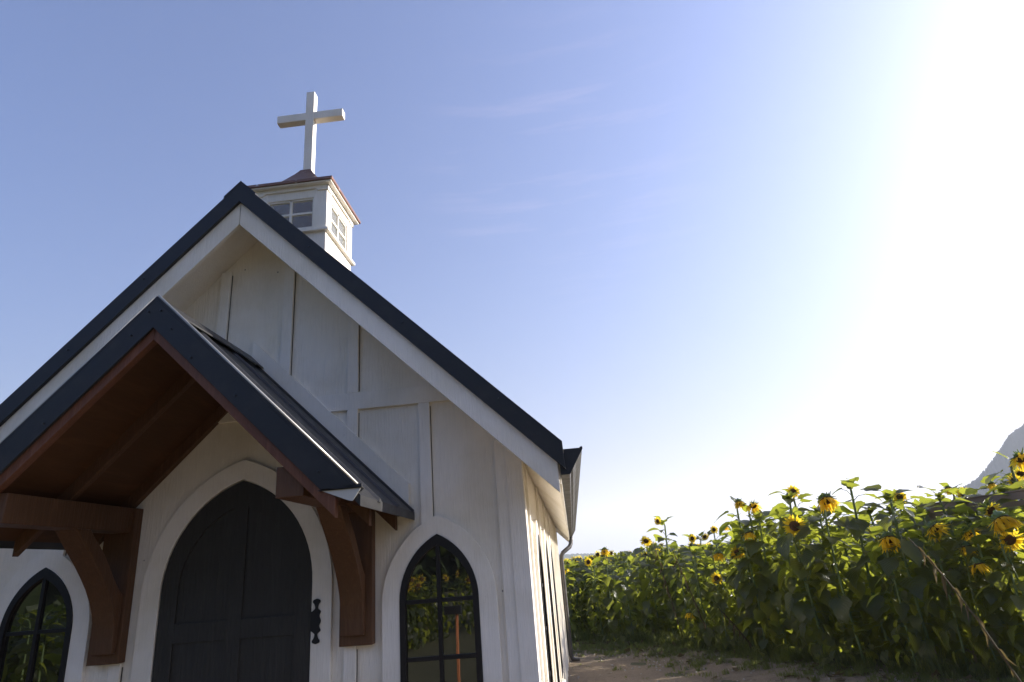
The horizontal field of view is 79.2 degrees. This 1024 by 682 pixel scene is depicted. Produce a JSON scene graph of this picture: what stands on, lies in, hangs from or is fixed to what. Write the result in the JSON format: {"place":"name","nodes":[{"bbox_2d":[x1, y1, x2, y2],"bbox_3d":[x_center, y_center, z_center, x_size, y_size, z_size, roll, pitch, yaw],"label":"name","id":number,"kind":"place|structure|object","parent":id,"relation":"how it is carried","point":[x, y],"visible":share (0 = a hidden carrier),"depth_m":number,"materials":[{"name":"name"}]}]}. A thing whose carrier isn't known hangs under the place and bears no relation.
{"place":"outdoors","nodes":[
{"label":"outdoors","id":0,"kind":"place"},
{"bbox_2d":[0,0,1023,554],"label":"sky","id":1,"kind":"structure","parent":0,"point":[718,250],"materials":[{"name":"blue"}]},
{"bbox_2d":[559,553,594,559],"bbox_3d":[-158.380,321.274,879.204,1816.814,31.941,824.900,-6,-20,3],"label":"hills","id":2,"kind":"structure","parent":0,"point":[567,556],"depth_m":1111.28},
{"bbox_2d":[559,513,979,630],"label":"sunflower field","id":3,"kind":"structure","parent":0,"point":[578,560],"depth_m":14.10,"materials":[{"name":"green plant"}]},
{"bbox_2d":[568,621,1022,681],"bbox_3d":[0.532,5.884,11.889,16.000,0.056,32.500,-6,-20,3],"label":"path","id":4,"kind":"structure","parent":0,"point":[593,671],"depth_m":8.32,"materials":[{"name":"brown soil"}]},
{"bbox_2d":[0,92,581,681],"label":"chapel","id":5,"kind":"structure","parent":4,"relation":"on","point":[260,432],"depth_m":3.32,"materials":[{"name":"white"}]},
{"bbox_2d":[151,481,320,681],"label":"door","id":6,"kind":"structure","parent":5,"relation":"in","point":[236,599],"depth_m":3.29,"materials":[{"name":"black wood"}]},
{"bbox_2d":[560,565,576,624],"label":"sunflower","id":7,"kind":"object","parent":4,"relation":"on","point":[569,591],"visible":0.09,"depth_m":13.25,"materials":[{"name":"green plant"}]},
{"bbox_2d":[561,564,580,633],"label":"sunflower","id":8,"kind":"object","parent":4,"relation":"on","point":[572,619],"visible":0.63,"depth_m":12.91,"materials":[{"name":"green plant"}]},
{"bbox_2d":[567,560,589,626],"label":"sunflower","id":9,"kind":"object","parent":4,"relation":"on","point":[576,589],"visible":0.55,"depth_m":13.46,"materials":[{"name":"green plant"}]},
{"bbox_2d":[572,567,594,634],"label":"sunflower","id":10,"kind":"object","parent":4,"relation":"on","point":[586,595],"visible":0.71,"depth_m":12.92,"materials":[{"name":"green plant"}]},
{"bbox_2d":[579,567,603,621],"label":"sunflower","id":11,"kind":"object","parent":4,"relation":"on","point":[584,600],"visible":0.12,"depth_m":13.86,"materials":[{"name":"green plant"}]},
{"bbox_2d":[582,558,605,634],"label":"sunflower","id":12,"kind":"object","parent":4,"relation":"on","point":[588,562],"visible":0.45,"depth_m":12.95,"materials":[{"name":"green plant"}]},
{"bbox_2d":[579,563,611,634],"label":"sunflower","id":13,"kind":"object","parent":4,"relation":"on","point":[600,605],"visible":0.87,"depth_m":12.44,"materials":[{"name":"green plant"}]},
{"bbox_2d":[584,568,608,632],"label":"sunflower","id":14,"kind":"object","parent":4,"relation":"on","point":[588,571],"visible":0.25,"depth_m":13.06,"materials":[{"name":"green plant"}]},
{"bbox_2d":[591,547,621,638],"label":"sunflower","id":15,"kind":"object","parent":4,"relation":"on","point":[608,602],"visible":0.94,"depth_m":12.28,"materials":[{"name":"green plant"}]},
{"bbox_2d":[604,566,627,630],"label":"sunflower","id":16,"kind":"object","parent":4,"relation":"on","point":[611,592],"visible":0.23,"depth_m":13.13,"materials":[{"name":"green plant"}]},
{"bbox_2d":[604,565,631,631],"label":"sunflower","id":17,"kind":"object","parent":4,"relation":"on","point":[618,616],"visible":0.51,"depth_m":12.39,"materials":[{"name":"green plant"}]},
{"bbox_2d":[609,551,641,637],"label":"sunflower","id":18,"kind":"object","parent":4,"relation":"on","point":[630,593],"visible":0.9,"depth_m":11.89,"materials":[{"name":"green plant"}]},
{"bbox_2d":[617,559,642,629],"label":"sunflower","id":19,"kind":"object","parent":4,"relation":"on","point":[627,578],"visible":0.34,"depth_m":12.59,"materials":[{"name":"green plant"}]},
{"bbox_2d":[627,559,652,630],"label":"sunflower","id":20,"kind":"object","parent":4,"relation":"on","point":[644,561],"visible":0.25,"depth_m":12.77,"materials":[{"name":"green plant"}]},
{"bbox_2d":[632,556,658,633],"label":"sunflower","id":21,"kind":"object","parent":4,"relation":"on","point":[640,606],"visible":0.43,"depth_m":11.97,"materials":[{"name":"green plant"}]},
{"bbox_2d":[629,536,669,635],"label":"sunflower","id":22,"kind":"object","parent":4,"relation":"on","point":[648,605],"visible":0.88,"depth_m":11.68,"materials":[{"name":"green plant"}]},
{"bbox_2d":[639,552,668,636],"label":"sunflower","id":23,"kind":"object","parent":4,"relation":"on","point":[657,590],"visible":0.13,"depth_m":12.15,"materials":[{"name":"green plant"}]},
{"bbox_2d":[646,551,686,636],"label":"sunflower","id":24,"kind":"object","parent":4,"relation":"on","point":[668,603],"visible":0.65,"depth_m":11.36,"materials":[{"name":"green plant"}]},
{"bbox_2d":[653,542,682,637],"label":"dried stalk","id":25,"kind":"object","parent":4,"relation":"on","point":[668,594],"visible":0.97,"depth_m":10.25,"materials":[{"name":"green plant"}]},
{"bbox_2d":[647,516,693,636],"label":"sunflower","id":26,"kind":"object","parent":4,"relation":"on","point":[660,521],"visible":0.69,"depth_m":11.70,"materials":[{"name":"green plant"}]},
{"bbox_2d":[661,550,694,633],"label":"sunflower","id":27,"kind":"object","parent":4,"relation":"on","point":[668,582],"visible":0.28,"depth_m":11.43,"materials":[{"name":"green plant"}]},
{"bbox_2d":[664,551,701,641],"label":"sunflower","id":28,"kind":"object","parent":4,"relation":"on","point":[681,588],"visible":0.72,"depth_m":10.76,"materials":[{"name":"green plant"}]},
{"bbox_2d":[684,609,697,647],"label":"sunflower","id":29,"kind":"object","parent":4,"relation":"on","point":[688,612],"visible":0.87,"depth_m":10.24,"materials":[{"name":"green plant"}]},
{"bbox_2d":[672,550,711,642],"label":"dried stalk","id":30,"kind":"object","parent":4,"relation":"on","point":[681,572],"visible":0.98,"depth_m":9.87,"materials":[{"name":"brown plant"}]},
{"bbox_2d":[677,548,712,630],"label":"sunflower","id":31,"kind":"object","parent":4,"relation":"on","point":[693,573],"visible":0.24,"depth_m":11.61,"materials":[{"name":"green plant"}]},
{"bbox_2d":[682,546,716,646],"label":"sunflower","id":32,"kind":"object","parent":4,"relation":"on","point":[707,637],"visible":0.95,"depth_m":10.25,"materials":[{"name":"green plant"}]},
{"bbox_2d":[682,534,717,624],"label":"sunflower","id":33,"kind":"object","parent":4,"relation":"on","point":[692,538],"visible":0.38,"depth_m":12.12,"materials":[{"name":"green plant"}]},
{"bbox_2d":[684,554,716,640],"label":"sunflower","id":34,"kind":"object","parent":4,"relation":"on","point":[696,589],"visible":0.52,"depth_m":10.85,"materials":[{"name":"green plant"}]},
{"bbox_2d":[696,531,718,591],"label":"sunflower","id":35,"kind":"object","parent":4,"relation":"on","point":[705,537],"visible":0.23,"depth_m":12.25,"materials":[{"name":"green plant"}]},
{"bbox_2d":[697,556,720,625],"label":"sunflower","id":36,"kind":"object","parent":4,"relation":"on","point":[702,581],"visible":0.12,"depth_m":11.77,"materials":[{"name":"green plant"}]},
{"bbox_2d":[699,539,737,634],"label":"sunflower","id":37,"kind":"object","parent":4,"relation":"on","point":[707,570],"visible":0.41,"depth_m":10.40,"materials":[{"name":"green plant"}]},
{"bbox_2d":[707,572,732,645],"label":"sunflower","id":38,"kind":"object","parent":4,"relation":"on","point":[717,598],"visible":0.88,"depth_m":9.79,"materials":[{"name":"green plant"}]},
{"bbox_2d":[704,525,735,615],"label":"sunflower","id":39,"kind":"object","parent":4,"relation":"on","point":[713,530],"visible":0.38,"depth_m":12.35,"materials":[{"name":"green plant"}]},
{"bbox_2d":[704,545,737,635],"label":"sunflower","id":40,"kind":"object","parent":4,"relation":"on","point":[717,571],"visible":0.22,"depth_m":11.13,"materials":[{"name":"green plant"}]},
{"bbox_2d":[708,548,747,649],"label":"sunflower","id":41,"kind":"object","parent":4,"relation":"on","point":[718,554],"visible":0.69,"depth_m":9.89,"materials":[{"name":"green plant"}]},
{"bbox_2d":[721,561,736,611],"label":"sunflower","id":42,"kind":"object","parent":4,"relation":"on","point":[733,589],"visible":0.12,"depth_m":11.15,"materials":[{"name":"green plant"}]},
{"bbox_2d":[719,521,748,599],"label":"sunflower","id":43,"kind":"object","parent":4,"relation":"on","point":[725,534],"visible":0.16,"depth_m":11.96,"materials":[{"name":"green plant"}]},
{"bbox_2d":[717,607,752,649],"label":"dried stalk","id":44,"kind":"object","parent":4,"relation":"on","point":[734,627],"visible":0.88,"depth_m":8.88,"materials":[{"name":"brown plant"}]},
{"bbox_2d":[721,535,751,608],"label":"sunflower","id":45,"kind":"object","parent":4,"relation":"on","point":[731,565],"visible":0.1,"depth_m":10.46,"materials":[{"name":"green plant"}]},
{"bbox_2d":[724,545,752,643],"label":"sunflower","id":46,"kind":"object","parent":4,"relation":"on","point":[739,620],"visible":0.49,"depth_m":9.60,"materials":[{"name":"green plant"}]},
{"bbox_2d":[714,496,775,651],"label":"sunflower","id":47,"kind":"object","parent":4,"relation":"on","point":[753,592],"visible":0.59,"depth_m":9.56,"materials":[{"name":"green plant"}]},
{"bbox_2d":[730,530,768,640],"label":"sunflower","id":48,"kind":"object","parent":4,"relation":"on","point":[743,577],"visible":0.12,"depth_m":9.68,"materials":[{"name":"green plant"}]},
{"bbox_2d":[733,527,775,648],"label":"sunflower","id":49,"kind":"object","parent":4,"relation":"on","point":[766,608],"visible":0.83,"depth_m":9.17,"materials":[{"name":"green plant"}]},
{"bbox_2d":[726,501,792,647],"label":"sunflower","id":50,"kind":"object","parent":4,"relation":"on","point":[761,584],"visible":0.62,"depth_m":9.41,"materials":[{"name":"green plant"}]},
{"bbox_2d":[733,512,787,632],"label":"sunflower","id":51,"kind":"object","parent":4,"relation":"on","point":[766,546],"visible":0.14,"depth_m":9.75,"materials":[{"name":"green plant"}]},
{"bbox_2d":[569,643,965,681],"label":"stones","id":52,"kind":"object","parent":4,"relation":"on","point":[685,666],"visible":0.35,"depth_m":8.62,"materials":[{"name":"brown"}]},
{"bbox_2d":[737,511,802,651],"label":"sunflower","id":53,"kind":"object","parent":4,"relation":"on","point":[770,572],"visible":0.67,"depth_m":9.07,"materials":[{"name":"green plant"}]},
{"bbox_2d":[761,517,798,629],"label":"sunflower","id":54,"kind":"object","parent":4,"relation":"on","point":[775,551],"visible":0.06,"depth_m":9.99,"materials":[{"name":"green plant"}]},
{"bbox_2d":[761,506,825,651],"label":"sunflower","id":55,"kind":"object","parent":4,"relation":"on","point":[772,530],"visible":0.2,"depth_m":9.25,"materials":[{"name":"green plant"}]},
{"bbox_2d":[565,608,1023,675],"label":"undergrowth","id":56,"kind":"object","parent":4,"relation":"on","point":[762,643],"visible":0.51,"depth_m":8.07,"materials":[{"name":"green plant"}]},
{"bbox_2d":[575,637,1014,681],"bbox_3d":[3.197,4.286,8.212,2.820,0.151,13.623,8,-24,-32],"label":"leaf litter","id":57,"kind":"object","parent":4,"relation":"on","point":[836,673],"visible":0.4,"depth_m":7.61,"materials":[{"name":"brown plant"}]},
{"bbox_2d":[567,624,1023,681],"bbox_3d":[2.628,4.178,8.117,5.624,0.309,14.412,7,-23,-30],"label":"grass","id":58,"kind":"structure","parent":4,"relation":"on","point":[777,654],"depth_m":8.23,"materials":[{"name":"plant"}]},
{"bbox_2d":[755,491,840,656],"bbox_3d":[3.978,3.157,8.442,0.785,2.222,0.903,6,-22,-26],"label":"sunflower","id":59,"kind":"object","parent":4,"relation":"on","point":[784,549],"visible":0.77,"depth_m":8.35,"materials":[{"name":"green plant"}]},
{"bbox_2d":[769,485,840,645],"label":"sunflower","id":60,"kind":"object","parent":4,"relation":"on","point":[782,572],"visible":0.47,"depth_m":8.85,"materials":[{"name":"green plant"}]},
{"bbox_2d":[773,514,840,655],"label":"sunflower","id":61,"kind":"object","parent":4,"relation":"on","point":[790,522],"visible":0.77,"depth_m":8.31,"materials":[{"name":"green plant"}]},
{"bbox_2d":[800,513,847,634],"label":"sunflower","id":62,"kind":"object","parent":4,"relation":"on","point":[845,582],"visible":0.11,"depth_m":9.09,"materials":[{"name":"green plant"}]},
{"bbox_2d":[804,512,861,642],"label":"sunflower","id":63,"kind":"object","parent":4,"relation":"on","point":[836,551],"visible":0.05,"depth_m":9.35,"materials":[{"name":"green plant"}]},
{"bbox_2d":[806,505,864,646],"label":"sunflower","id":64,"kind":"object","parent":4,"relation":"on","point":[832,589],"visible":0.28,"depth_m":8.48,"materials":[{"name":"green plant"}]},
{"bbox_2d":[795,491,878,664],"bbox_3d":[4.239,3.097,8.096,0.882,2.175,0.807,-5,-20,0],"label":"sunflower","id":65,"kind":"object","parent":4,"relation":"on","point":[841,607],"visible":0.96,"depth_m":8.07,"materials":[{"name":"green plant"}]},
{"bbox_2d":[817,502,879,652],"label":"sunflower","id":66,"kind":"object","parent":4,"relation":"on","point":[856,559],"visible":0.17,"depth_m":8.71,"materials":[{"name":"green plant"}]},
{"bbox_2d":[821,476,904,659],"bbox_3d":[4.588,2.974,8.172,0.914,2.287,0.864,0,-21,-13],"label":"sunflower","id":67,"kind":"object","parent":4,"relation":"on","point":[853,578],"visible":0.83,"depth_m":8.07,"materials":[{"name":"green plant"}]},
{"bbox_2d":[843,534,889,640],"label":"sunflower","id":68,"kind":"object","parent":4,"relation":"on","point":[874,568],"visible":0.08,"depth_m":9.67,"materials":[{"name":"green plant"}]},
{"bbox_2d":[838,510,895,641],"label":"sunflower","id":69,"kind":"object","parent":4,"relation":"on","point":[847,540],"visible":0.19,"depth_m":8.75,"materials":[{"name":"green plant"}]},
{"bbox_2d":[847,538,888,632],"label":"sunflower","id":70,"kind":"object","parent":4,"relation":"on","point":[849,551],"visible":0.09,"depth_m":10.41,"materials":[{"name":"green plant"}]},
{"bbox_2d":[863,538,904,636],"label":"sunflower","id":71,"kind":"object","parent":4,"relation":"on","point":[873,539],"visible":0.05,"depth_m":8.93,"materials":[{"name":"green plant"}]},
{"bbox_2d":[850,503,933,655],"bbox_3d":[4.943,3.055,7.932,0.778,1.915,0.740,9,-24,-34],"label":"sunflower","id":72,"kind":"object","parent":4,"relation":"on","point":[868,546],"visible":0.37,"depth_m":8.08,"materials":[{"name":"green plant"}]},
{"bbox_2d":[866,531,929,670],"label":"sunflower","id":73,"kind":"object","parent":4,"relation":"on","point":[891,542],"visible":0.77,"depth_m":7.31,"materials":[{"name":"green plant"}]},
{"bbox_2d":[860,484,950,670],"bbox_3d":[4.705,2.774,7.377,0.754,2.137,0.826,3,-21,-19],"label":"sunflower","id":74,"kind":"object","parent":4,"relation":"on","point":[915,586],"visible":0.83,"depth_m":7.23,"materials":[{"name":"green plant"}]},
{"bbox_2d":[867,501,947,652],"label":"sunflower","id":75,"kind":"object","parent":4,"relation":"on","point":[931,592],"visible":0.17,"depth_m":8.15,"materials":[{"name":"green plant"}]},
{"bbox_2d":[870,489,952,650],"bbox_3d":[5.280,3.043,8.131,0.871,2.138,0.797,-11,-21,16],"label":"sunflower","id":76,"kind":"object","parent":4,"relation":"on","point":[896,497],"visible":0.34,"depth_m":8.17,"materials":[{"name":"green plant"}]},
{"bbox_2d":[877,496,955,636],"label":"sunflower","id":77,"kind":"object","parent":4,"relation":"on","point":[916,526],"visible":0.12,"depth_m":8.34,"materials":[{"name":"green plant"}]},
{"bbox_2d":[893,513,950,635],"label":"sunflower","id":78,"kind":"object","parent":4,"relation":"on","point":[933,632],"visible":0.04,"depth_m":9.04,"materials":[{"name":"green plant"}]},
{"bbox_2d":[896,498,950,612],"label":"sunflower","id":79,"kind":"object","parent":4,"relation":"on","point":[920,502],"visible":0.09,"depth_m":9.50,"materials":[{"name":"green plant"}]},
{"bbox_2d":[889,500,997,665],"bbox_3d":[5.132,2.838,7.322,0.794,1.905,0.611,-2,-20,-8],"label":"sunflower","id":80,"kind":"object","parent":4,"relation":"on","point":[926,573],"visible":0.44,"depth_m":7.29,"materials":[{"name":"green plant"}]},
{"bbox_2d":[918,516,972,641],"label":"sunflower","id":81,"kind":"object","parent":4,"relation":"on","point":[948,530],"visible":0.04,"depth_m":8.51,"materials":[{"name":"green plant"}]},
{"bbox_2d":[927,482,965,563],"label":"sunflower","id":82,"kind":"object","parent":4,"relation":"on","point":[945,485],"visible":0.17,"depth_m":8.88,"materials":[{"name":"green plant"}]},
{"bbox_2d":[910,518,988,675],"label":"sunflower","id":83,"kind":"object","parent":4,"relation":"on","point":[934,530],"visible":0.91,"depth_m":6.91,"materials":[{"name":"green plant"}]},
{"bbox_2d":[944,487,983,569],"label":"sunflower","id":84,"kind":"object","parent":4,"relation":"on","point":[956,492],"visible":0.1,"depth_m":8.39,"materials":[{"name":"green plant"}]},
{"bbox_2d":[907,537,1021,681],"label":"dried stalk","id":85,"kind":"object","parent":4,"relation":"on","point":[979,621],"visible":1,"depth_m":5.16,"materials":[{"name":"brown plant"}]},
{"bbox_2d":[917,485,1012,647],"bbox_3d":[5.415,2.775,7.458,0.847,2.081,0.790,1,-21,-16],"label":"sunflower","id":86,"kind":"object","parent":4,"relation":"on","point":[961,508],"visible":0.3,"depth_m":7.65,"materials":[{"name":"green plant"}]},
{"bbox_2d":[918,489,1023,653],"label":"sunflower","id":87,"kind":"object","parent":4,"relation":"on","point":[1016,495],"visible":0.36,"depth_m":7.70,"materials":[{"name":"green plant"}]},
{"bbox_2d":[945,541,1007,658],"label":"sunflower","id":88,"kind":"object","parent":4,"relation":"on","point":[964,552],"visible":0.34,"depth_m":7.04,"materials":[{"name":"green plant"}]},
{"bbox_2d":[935,487,1018,625],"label":"sunflower","id":89,"kind":"object","parent":4,"relation":"on","point":[967,491],"visible":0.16,"depth_m":7.85,"materials":[{"name":"green plant"}]},
{"bbox_2d":[943,526,1014,655],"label":"sunflower","id":90,"kind":"object","parent":4,"relation":"on","point":[968,535],"visible":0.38,"depth_m":7.15,"materials":[{"name":"green plant"}]},
{"bbox_2d":[944,510,1023,664],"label":"sunflower","id":91,"kind":"object","parent":4,"relation":"on","point":[991,595],"visible":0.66,"depth_m":6.67,"materials":[{"name":"green plant"}]},
{"bbox_2d":[945,493,1023,622],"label":"sunflower","id":92,"kind":"object","parent":4,"relation":"on","point":[973,495],"visible":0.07,"depth_m":8.01,"materials":[{"name":"green plant"}]},
{"bbox_2d":[951,556,1018,677],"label":"sunflower","id":93,"kind":"object","parent":4,"relation":"on","point":[975,563],"visible":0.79,"depth_m":6.70,"materials":[{"name":"green plant"}]},
{"bbox_2d":[977,475,998,516],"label":"sunflower","id":94,"kind":"object","parent":4,"relation":"on","point":[991,484],"visible":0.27,"depth_m":8.79,"materials":[{"name":"green plant"}]},
{"bbox_2d":[953,496,1023,666],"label":"sunflower","id":95,"kind":"object","parent":4,"relation":"on","point":[994,565],"visible":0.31,"depth_m":7.00,"materials":[{"name":"green plant"}]},
{"bbox_2d":[961,501,1023,662],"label":"sunflower","id":96,"kind":"object","parent":4,"relation":"on","point":[989,509],"visible":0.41,"depth_m":6.89,"materials":[{"name":"green plant"}]},
{"bbox_2d":[971,508,1023,672],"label":"sunflower","id":97,"kind":"object","parent":4,"relation":"on","point":[1000,522],"visible":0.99,"depth_m":6.58,"materials":[{"name":"green plant"}]},
{"bbox_2d":[971,493,1023,588],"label":"sunflower","id":98,"kind":"object","parent":4,"relation":"on","point":[1015,508],"visible":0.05,"depth_m":7.86,"materials":[{"name":"green plant"}]},
{"bbox_2d":[982,447,1023,590],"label":"sunflower","id":99,"kind":"object","parent":4,"relation":"on","point":[1017,459],"visible":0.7,"depth_m":7.50,"materials":[{"name":"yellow plant"}]},
{"bbox_2d":[983,483,1023,586],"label":"sunflower","id":100,"kind":"object","parent":4,"relation":"on","point":[1000,489],"visible":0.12,"depth_m":8.25,"materials":[{"name":"green plant"}]},
{"bbox_2d":[990,530,1023,649],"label":"sunflower","id":101,"kind":"object","parent":4,"relation":"on","point":[1009,606],"visible":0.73,"depth_m":6.67,"materials":[{"name":"green plant"}]},
{"bbox_2d":[991,480,1023,570],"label":"sunflower","id":102,"kind":"object","parent":4,"relation":"on","point":[1015,486],"visible":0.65,"depth_m":7.22,"materials":[{"name":"green plant"}]},
{"bbox_2d":[997,473,1022,556],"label":"sunflower","id":103,"kind":"object","parent":4,"relation":"on","point":[1018,478],"visible":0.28,"depth_m":8.21,"materials":[{"name":"green plant"}]},
{"bbox_2d":[999,466,1023,550],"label":"sunflower","id":104,"kind":"object","parent":4,"relation":"on","point":[1018,472],"visible":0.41,"depth_m":8.41,"materials":[{"name":"yellow plant"}]},
{"bbox_2d":[955,423,1023,499],"bbox_3d":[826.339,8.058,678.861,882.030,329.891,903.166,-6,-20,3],"label":"mountain","id":105,"kind":"structure","parent":0,"point":[1014,441],"depth_m":826.97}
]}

